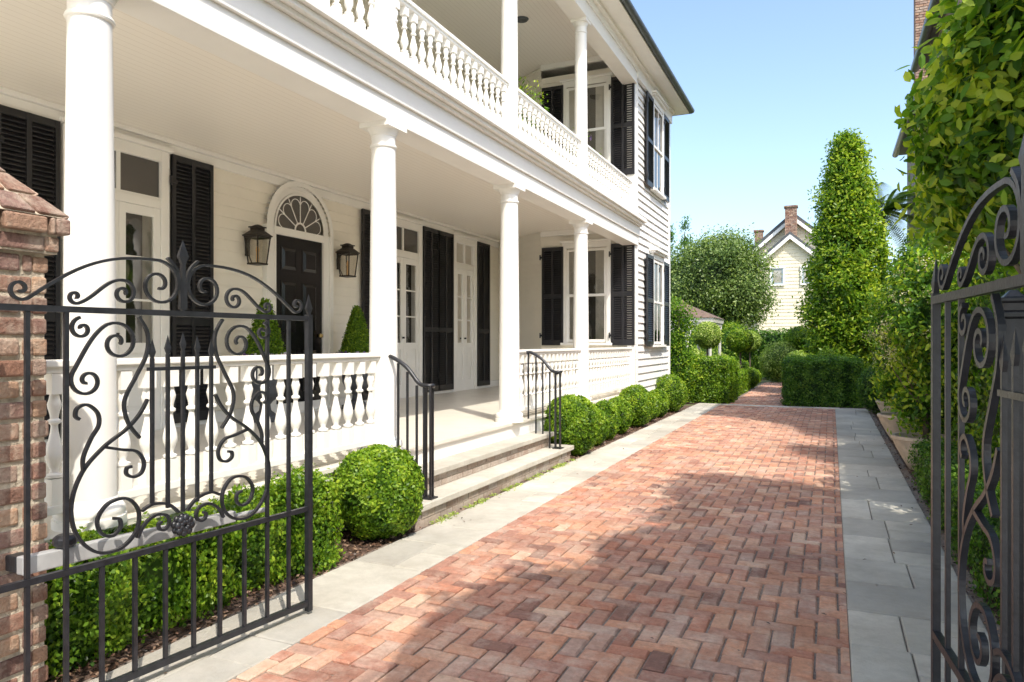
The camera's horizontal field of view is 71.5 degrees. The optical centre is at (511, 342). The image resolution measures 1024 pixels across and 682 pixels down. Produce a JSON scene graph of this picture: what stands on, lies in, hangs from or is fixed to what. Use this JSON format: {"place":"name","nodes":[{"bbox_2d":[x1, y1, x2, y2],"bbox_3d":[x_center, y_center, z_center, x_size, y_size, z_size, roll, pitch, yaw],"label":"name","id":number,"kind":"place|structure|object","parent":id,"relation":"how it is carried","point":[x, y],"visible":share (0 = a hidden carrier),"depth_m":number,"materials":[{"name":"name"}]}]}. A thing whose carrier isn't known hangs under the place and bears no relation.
{"place":"outdoors","nodes":[
{"label":"outdoors","id":0,"kind":"place"},
{"bbox_2d":[45,388,999,681],"bbox_3d":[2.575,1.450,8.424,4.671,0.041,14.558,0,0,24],"label":"bark mulch","id":1,"kind":"object","parent":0,"point":[113,658],"visible":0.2,"depth_m":3.99,"materials":[{"name":"brown wood"}]},
{"bbox_2d":[0,167,69,681],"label":"brick pillar","id":2,"kind":"structure","parent":1,"relation":"on","point":[33,225],"depth_m":2.80,"materials":[{"name":"brown brick"}]},
{"bbox_2d":[0,240,312,681],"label":"iron gate","id":3,"kind":"structure","parent":2,"relation":"attached to","point":[64,553],"depth_m":3.09,"materials":[{"name":"metal"}]},
{"bbox_2d":[44,499,249,679],"bbox_3d":[-1.932,1.163,3.563,0.635,0.636,1.285,0,0,24],"label":"boxwood hedge","id":4,"kind":"object","parent":1,"relation":"on","point":[83,611],"visible":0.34,"depth_m":3.44,"materials":[{"name":"green plant"}]},
{"bbox_2d":[208,462,351,596],"bbox_3d":[-1.511,1.133,4.507,0.616,0.700,1.075,0,0,31],"label":"boxwood hedge","id":5,"kind":"object","parent":1,"relation":"on","point":[325,495],"visible":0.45,"depth_m":4.46,"materials":[{"name":"green plant"}]},
{"bbox_2d":[333,442,425,540],"bbox_3d":[-0.991,1.116,5.349,0.729,0.715,0.731,0,0,24],"label":"boxwood bush","id":6,"kind":"object","parent":1,"relation":"on","point":[383,485],"visible":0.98,"depth_m":5.11,"materials":[{"name":"green plant"}]},
{"bbox_2d":[544,394,601,456],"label":"boxwood bush","id":7,"kind":"object","parent":1,"relation":"on","point":[580,426],"visible":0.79,"depth_m":9.04,"materials":[{"name":"green plant"}]},
{"bbox_2d":[593,403,610,445],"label":"boxwood bush","id":8,"kind":"object","parent":1,"relation":"on","point":[605,425],"visible":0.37,"depth_m":10.03,"materials":[{"name":"green plant"}]},
{"bbox_2d":[595,399,620,440],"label":"boxwood bush","id":9,"kind":"object","parent":1,"relation":"on","point":[609,408],"visible":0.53,"depth_m":10.63,"materials":[{"name":"green plant"}]},
{"bbox_2d":[608,396,632,433],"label":"boxwood bush","id":10,"kind":"object","parent":1,"relation":"on","point":[623,407],"visible":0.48,"depth_m":11.30,"materials":[{"name":"green plant"}]},
{"bbox_2d":[619,384,654,427],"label":"boxwood bush","id":11,"kind":"object","parent":1,"relation":"on","point":[640,400],"visible":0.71,"depth_m":12.19,"materials":[{"name":"green plant"}]},
{"bbox_2d":[650,392,660,420],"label":"boxwood bush","id":12,"kind":"object","parent":1,"relation":"on","point":[657,406],"visible":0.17,"depth_m":13.09,"materials":[{"name":"green plant"}]},
{"bbox_2d":[650,389,669,417],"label":"boxwood bush","id":13,"kind":"object","parent":1,"relation":"on","point":[661,395],"visible":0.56,"depth_m":13.81,"materials":[{"name":"green plant"}]},
{"bbox_2d":[655,374,688,412],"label":"boxwood bush","id":14,"kind":"object","parent":1,"relation":"on","point":[673,386],"visible":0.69,"depth_m":14.82,"materials":[{"name":"green plant"}]},
{"bbox_2d":[670,294,703,399],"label":"columnar shrub","id":15,"kind":"object","parent":1,"relation":"on","point":[678,352],"visible":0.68,"depth_m":16.93,"materials":[{"name":"green plant"}]},
{"bbox_2d":[686,346,705,356],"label":"garden shrub","id":16,"kind":"object","parent":1,"relation":"on","point":[698,351],"visible":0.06,"depth_m":19.08,"materials":[{"name":"green plant"}]},
{"bbox_2d":[670,355,739,403],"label":"box hedge","id":17,"kind":"object","parent":1,"relation":"on","point":[718,381],"visible":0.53,"depth_m":17.17,"materials":[{"name":"green plant"}]},
{"bbox_2d":[692,321,722,356],"bbox_3d":[5.511,0.419,20.095,0.855,2.064,0.846,0,0,24],"label":"topiary tree","id":18,"kind":"object","parent":1,"relation":"on","point":[709,334],"visible":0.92,"depth_m":19.85,"materials":[{"name":"green plant"}]},
{"bbox_2d":[713,352,741,369],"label":"garden shrub","id":19,"kind":"object","parent":1,"relation":"on","point":[723,354],"visible":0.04,"depth_m":21.18,"materials":[{"name":"green plant"}]},
{"bbox_2d":[725,328,754,368],"bbox_3d":[7.126,0.502,22.218,0.892,1.897,0.872,0,0,24],"label":"topiary tree","id":20,"kind":"object","parent":1,"relation":"on","point":[739,341],"visible":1,"depth_m":21.98,"materials":[{"name":"green plant"}]},
{"bbox_2d":[737,368,750,396],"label":"box hedge","id":21,"kind":"object","parent":1,"relation":"on","point":[743,380],"visible":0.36,"depth_m":20.46,"materials":[{"name":"green plant"}]},
{"bbox_2d":[745,368,758,388],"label":"garden shrub","id":22,"kind":"object","parent":1,"relation":"on","point":[754,381],"visible":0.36,"depth_m":22.58,"materials":[{"name":"green plant"}]},
{"bbox_2d":[780,350,807,380],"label":"garden shrub","id":23,"kind":"object","parent":1,"relation":"on","point":[796,353],"visible":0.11,"depth_m":18.90,"materials":[{"name":"green plant"}]},
{"bbox_2d":[778,353,865,408],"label":"box hedge","id":24,"kind":"object","parent":1,"relation":"on","point":[809,381],"visible":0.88,"depth_m":16.13,"materials":[{"name":"green plant"}]},
{"bbox_2d":[815,348,837,356],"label":"garden shrub","id":25,"kind":"object","parent":1,"relation":"on","point":[828,351],"visible":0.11,"depth_m":18.20,"materials":[{"name":"green plant"}]},
{"bbox_2d":[807,352,851,357],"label":"box hedge","id":26,"kind":"object","parent":1,"relation":"on","point":[847,354],"visible":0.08,"depth_m":18.44,"materials":[{"name":"green plant"}]},
{"bbox_2d":[792,127,899,367],"bbox_3d":[9.177,-2.252,19.550,3.025,7.407,2.790,0,0,24],"label":"conical tree","id":27,"kind":"object","parent":1,"relation":"on","point":[844,275],"visible":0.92,"depth_m":19.05,"materials":[{"name":"green plant"}]},
{"bbox_2d":[856,362,882,413],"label":"garden shrub","id":28,"kind":"object","parent":1,"relation":"on","point":[864,385],"visible":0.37,"depth_m":14.68,"materials":[{"name":"green plant"}]},
{"bbox_2d":[859,289,897,412],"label":"potted shrub","id":29,"kind":"object","parent":1,"relation":"on","point":[881,407],"visible":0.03,"depth_m":13.11,"materials":[{"name":"green plant"}]},
{"bbox_2d":[862,240,925,439],"bbox_3d":[5.906,-0.027,10.472,1.411,2.953,1.597,0,0,24],"label":"potted shrub","id":30,"kind":"object","parent":1,"relation":"on","point":[885,386],"visible":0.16,"depth_m":10.52,"materials":[{"name":"green plant"}]},
{"bbox_2d":[871,176,917,355],"bbox_3d":[11.794,-2.022,22.605,3.738,6.950,3.470,0,0,-8],"label":"palm tree","id":31,"kind":"object","parent":1,"relation":"on","point":[889,206],"visible":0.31,"depth_m":22.27,"materials":[{"name":"green plant"}]},
{"bbox_2d":[876,223,954,433],"bbox_3d":[6.912,-0.190,12.059,1.140,3.415,6.873,0,0,24],"label":"tall hedge","id":32,"kind":"object","parent":1,"relation":"on","point":[922,242],"visible":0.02,"depth_m":10.21,"materials":[{"name":"green plant"}]},
{"bbox_2d":[871,241,971,469],"bbox_3d":[4.821,0.137,7.988,1.416,2.626,1.764,0,0,24],"label":"potted shrub","id":33,"kind":"object","parent":1,"relation":"on","point":[911,334],"visible":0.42,"depth_m":7.96,"materials":[{"name":"green plant"}]},
{"bbox_2d":[906,434,999,624],"bbox_3d":[3.478,1.191,5.384,0.581,0.590,4.224,0,0,24],"label":"hedge","id":34,"kind":"object","parent":1,"relation":"on","point":[979,550],"visible":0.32,"depth_m":5.03,"materials":[{"name":"green plant"}]},
{"bbox_2d":[893,0,1023,277],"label":"privet tree","id":35,"kind":"object","parent":1,"relation":"on","point":[963,140],"visible":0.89,"depth_m":3.82,"materials":[{"name":"green plant"}]},
{"bbox_2d":[925,238,1023,480],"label":"tall hedge","id":36,"kind":"object","parent":1,"relation":"on","point":[980,379],"visible":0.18,"depth_m":6.62,"materials":[{"name":"green plant"}]},
{"bbox_2d":[997,438,999,518],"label":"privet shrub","id":37,"kind":"object","parent":1,"relation":"on","point":[998,485],"visible":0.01,"depth_m":3.74,"materials":[{"name":"green plant"}]},
{"bbox_2d":[83,383,999,681],"bbox_3d":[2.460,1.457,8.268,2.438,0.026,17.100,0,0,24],"label":"driveway","id":38,"kind":"structure","parent":0,"point":[510,564],"depth_m":4.24,"materials":[{"name":"brick"}]},
{"bbox_2d":[429,458,575,523],"bbox_3d":[0.049,1.439,7.229,0.212,0.024,3.444,0,0,24],"label":"moss","id":39,"kind":"object","parent":38,"relation":"on","point":[505,489],"visible":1,"depth_m":6.74,"materials":[{"name":"green plant"}]},
{"bbox_2d":[164,416,912,672],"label":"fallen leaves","id":40,"kind":"object","parent":38,"relation":"on","point":[702,542],"visible":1,"depth_m":5.82,"materials":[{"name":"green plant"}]},
{"bbox_2d":[88,403,1001,681],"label":"stone border","id":41,"kind":"object","parent":38,"relation":"on","point":[878,643],"visible":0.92,"depth_m":4.49,"materials":[{"name":"grey stone"}]},
{"bbox_2d":[931,135,1023,681],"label":"iron gate","id":42,"kind":"structure","parent":41,"relation":"on","point":[991,337],"depth_m":1.74,"materials":[{"name":"black metal"}]},
{"bbox_2d":[1001,290,1023,680],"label":"iron post","id":43,"kind":"object","parent":41,"relation":"on","point":[1013,303],"visible":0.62,"depth_m":2.26,"materials":[{"name":"black metal"}]},
{"bbox_2d":[685,378,778,405],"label":"ground","id":44,"kind":"structure","parent":0,"point":[764,380],"depth_m":27.34,"materials":[{"name":"soil"}]},
{"bbox_2d":[0,0,694,561],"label":"house","id":45,"kind":"structure","parent":44,"relation":"on","point":[444,224],"depth_m":7.73,"materials":[{"name":"paint"}]},
{"bbox_2d":[59,116,173,441],"bbox_3d":[-3.959,-0.585,7.164,0.110,3.030,1.230,0,0,24],"label":"french door","id":46,"kind":"structure","parent":45,"relation":"in","point":[142,167],"depth_m":7.41,"materials":[{"name":"white paint"}]},
{"bbox_2d":[239,297,291,422],"bbox_3d":[-2.917,0.195,8.397,0.636,1.470,0.626,0,0,24],"label":"topiary planter","id":47,"kind":"object","parent":45,"relation":"on","point":[276,345],"visible":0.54,"depth_m":8.29,"materials":[{"name":"green plant"}]},
{"bbox_2d":[335,305,368,409],"bbox_3d":[-2.182,0.198,10.034,0.656,1.465,0.613,0,0,24],"label":"topiary planter","id":48,"kind":"object","parent":45,"relation":"on","point":[355,337],"visible":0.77,"depth_m":9.91,"materials":[{"name":"green plant"}]},
{"bbox_2d":[396,215,424,397],"bbox_3d":[-1.819,-0.585,11.931,0.110,3.030,1.220,0,0,24],"label":"french door","id":49,"kind":"structure","parent":45,"relation":"in","point":[409,231],"depth_m":12.15,"materials":[{"name":"white paint"}]},
{"bbox_2d":[453,232,478,391],"bbox_3d":[-0.919,-0.585,13.938,0.110,3.030,1.020,0,0,24],"label":"french door","id":50,"kind":"structure","parent":45,"relation":"in","point":[465,246],"depth_m":13.95,"materials":[{"name":"white paint"}]},
{"bbox_2d":[495,76,549,135],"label":"potted plant","id":51,"kind":"object","parent":45,"relation":"on","point":[527,93],"visible":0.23,"depth_m":9.97,"materials":[{"name":"green plant"}]},
{"bbox_2d":[560,238,611,344],"bbox_3d":[1.439,-0.970,13.757,1.060,2.040,0.120,0,0,24],"label":"window","id":52,"kind":"structure","parent":45,"relation":"in","point":[599,261],"depth_m":13.72,"materials":[{"name":"white paint"}]},
{"bbox_2d":[560,72,613,176],"bbox_3d":[1.439,-4.160,13.757,1.060,1.960,0.120,0,0,24],"label":"window","id":53,"kind":"structure","parent":45,"relation":"in","point":[599,94],"depth_m":13.70,"materials":[{"name":"white paint"}]},
{"bbox_2d":[649,248,668,346],"bbox_3d":[3.099,-0.910,14.941,0.160,2.000,1.180,0,0,24],"label":"window","id":54,"kind":"structure","parent":45,"relation":"in","point":[659,256],"depth_m":15.01,"materials":[{"name":"white paint"}]},
{"bbox_2d":[650,90,668,199],"bbox_3d":[3.099,-4.110,14.941,0.160,2.000,1.180,0,0,24],"label":"window","id":55,"kind":"structure","parent":45,"relation":"in","point":[660,105],"depth_m":15.01,"materials":[{"name":"white paint"}]},
{"bbox_2d":[670,223,675,265],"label":"cypress tree","id":56,"kind":"object","parent":44,"relation":"on","point":[671,236],"visible":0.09,"depth_m":41.80,"materials":[{"name":"green plant"}]},
{"bbox_2d":[675,215,690,249],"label":"cypress tree","id":57,"kind":"object","parent":44,"relation":"on","point":[683,227],"visible":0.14,"depth_m":42.45,"materials":[{"name":"green plant"}]},
{"bbox_2d":[670,328,696,349],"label":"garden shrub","id":58,"kind":"object","parent":44,"relation":"on","point":[693,344],"visible":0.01,"depth_m":28.56,"materials":[{"name":"green plant"}]},
{"bbox_2d":[682,233,695,253],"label":"cypress tree","id":59,"kind":"object","parent":44,"relation":"on","point":[686,241],"visible":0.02,"depth_m":41.35,"materials":[{"name":"green plant"}]},
{"bbox_2d":[670,301,724,355],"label":"garden pavilion","id":60,"kind":"structure","parent":44,"relation":"on","point":[707,316],"depth_m":21.55,"materials":[{"name":"white"}]},
{"bbox_2d":[694,343,722,355],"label":"garden shrub","id":61,"kind":"object","parent":44,"relation":"on","point":[714,352],"visible":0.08,"depth_m":25.44,"materials":[{"name":"green plant"}]},
{"bbox_2d":[670,221,782,330],"bbox_3d":[8.850,-1.900,31.340,5.301,6.716,5.208,0,0,-20],"label":"oak tree","id":62,"kind":"object","parent":44,"relation":"on","point":[719,275],"visible":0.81,"depth_m":30.11,"materials":[{"name":"green plant"}]},
{"bbox_2d":[721,320,758,366],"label":"garden shrub","id":63,"kind":"object","parent":44,"relation":"on","point":[728,328],"visible":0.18,"depth_m":27.95,"materials":[{"name":"green plant"}]},
{"bbox_2d":[736,359,748,368],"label":"box hedge","id":64,"kind":"object","parent":44,"relation":"on","point":[745,364],"visible":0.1,"depth_m":23.94,"materials":[{"name":"green plant"}]},
{"bbox_2d":[747,367,761,384],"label":"garden shrub","id":65,"kind":"object","parent":44,"relation":"on","point":[757,371],"visible":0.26,"depth_m":24.02,"materials":[{"name":"green plant"}]},
{"bbox_2d":[748,330,761,366],"bbox_3d":[9.233,0.478,27.644,0.970,1.947,0.954,0,0,24],"label":"topiary tree","id":66,"kind":"object","parent":44,"relation":"on","point":[757,340],"visible":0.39,"depth_m":27.39,"materials":[{"name":"green plant"}]},
{"bbox_2d":[757,340,801,382],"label":"garden shrub","id":67,"kind":"object","parent":44,"relation":"on","point":[770,361],"visible":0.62,"depth_m":25.91,"materials":[{"name":"green plant"}]},
{"bbox_2d":[744,205,817,333],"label":"yellow house","id":68,"kind":"structure","parent":44,"relation":"on","point":[786,236],"depth_m":41.08,"materials":[{"name":"wood"}]},
{"bbox_2d":[770,266,784,285],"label":"window","id":69,"kind":"structure","parent":68,"relation":"in","point":[781,278],"depth_m":41.12,"materials":[{"name":"white paint"}]},
{"bbox_2d":[800,265,809,284],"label":"window","id":70,"kind":"structure","parent":68,"relation":"in","point":[803,275],"depth_m":40.57,"materials":[{"name":"white paint"}]},
{"bbox_2d":[784,325,811,350],"bbox_3d":[10.672,0.404,26.352,1.089,2.094,1.053,0,0,-25],"label":"topiary tree","id":71,"kind":"object","parent":44,"relation":"on","point":[795,334],"visible":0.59,"depth_m":26.05,"materials":[{"name":"green plant"}]},
{"bbox_2d":[724,327,872,379],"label":"box hedge","id":72,"kind":"object","parent":44,"relation":"on","point":[773,336],"visible":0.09,"depth_m":28.84,"materials":[{"name":"green plant"}]},
{"bbox_2d":[730,382,783,405],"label":"garden path","id":73,"kind":"structure","parent":0,"point":[757,395],"depth_m":19.19,"materials":[{"name":"brick"}]},
{"bbox_2d":[630,0,913,327],"label":"sky","id":74,"kind":"structure","parent":0,"point":[768,84],"materials":[{"name":"blue"}]},
{"bbox_2d":[892,0,965,256],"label":"neighbouring house","id":75,"kind":"structure","parent":0,"point":[922,33],"depth_m":21.43,"materials":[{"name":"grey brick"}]}
]}

